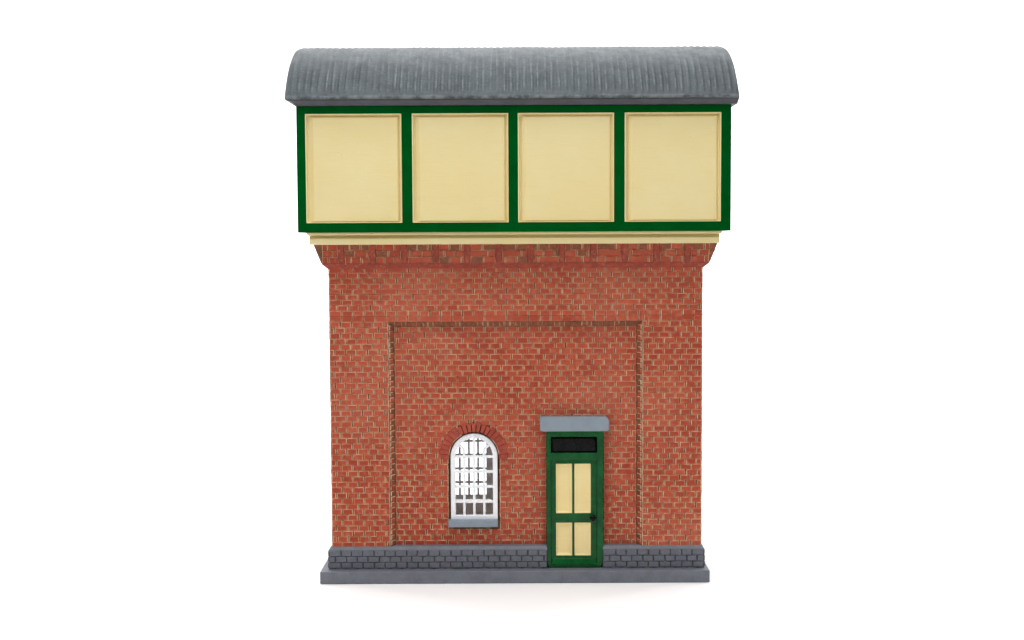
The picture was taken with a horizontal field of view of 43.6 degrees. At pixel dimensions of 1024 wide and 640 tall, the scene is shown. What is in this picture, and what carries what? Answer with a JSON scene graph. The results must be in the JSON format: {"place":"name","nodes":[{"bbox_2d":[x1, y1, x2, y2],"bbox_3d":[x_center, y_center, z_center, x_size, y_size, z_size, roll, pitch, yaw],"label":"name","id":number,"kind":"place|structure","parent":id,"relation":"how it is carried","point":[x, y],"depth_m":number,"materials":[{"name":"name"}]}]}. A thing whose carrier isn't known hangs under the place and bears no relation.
{"place":"outdoors","nodes":[
{"label":"outdoors","id":0,"kind":"place"},
{"bbox_2d":[0,0,1023,460],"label":"backdrop","id":1,"kind":"structure","parent":0,"point":[164,290],"depth_m":28.71,"materials":[{"name":"white"}]},
{"bbox_2d":[0,456,1023,639],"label":"ground","id":2,"kind":"structure","parent":0,"point":[864,548],"depth_m":16.97,"materials":[{"name":"white"}]},
{"bbox_2d":[285,46,739,583],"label":"water tower","id":3,"kind":"structure","parent":0,"point":[515,247],"depth_m":16.01,"materials":[{"name":"red brick"}]},
{"bbox_2d":[448,433,497,526],"bbox_3d":[-0.495,2.028,16.289,0.628,1.184,0.238,0,4,0],"label":"window","id":4,"kind":"structure","parent":3,"relation":"in","point":[485,520],"depth_m":16.27,"materials":[{"name":"white paint"}]},
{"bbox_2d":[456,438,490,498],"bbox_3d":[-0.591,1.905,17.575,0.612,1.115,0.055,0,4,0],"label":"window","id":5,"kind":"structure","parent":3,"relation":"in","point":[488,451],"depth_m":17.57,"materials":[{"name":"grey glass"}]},
{"bbox_2d":[551,461,596,564],"bbox_3d":[0.784,2.432,16.146,0.580,1.322,0.124,0,4,0],"label":"door","id":6,"kind":"structure","parent":3,"relation":"in","point":[573,483],"depth_m":16.19,"materials":[{"name":"green paint"}]}
]}

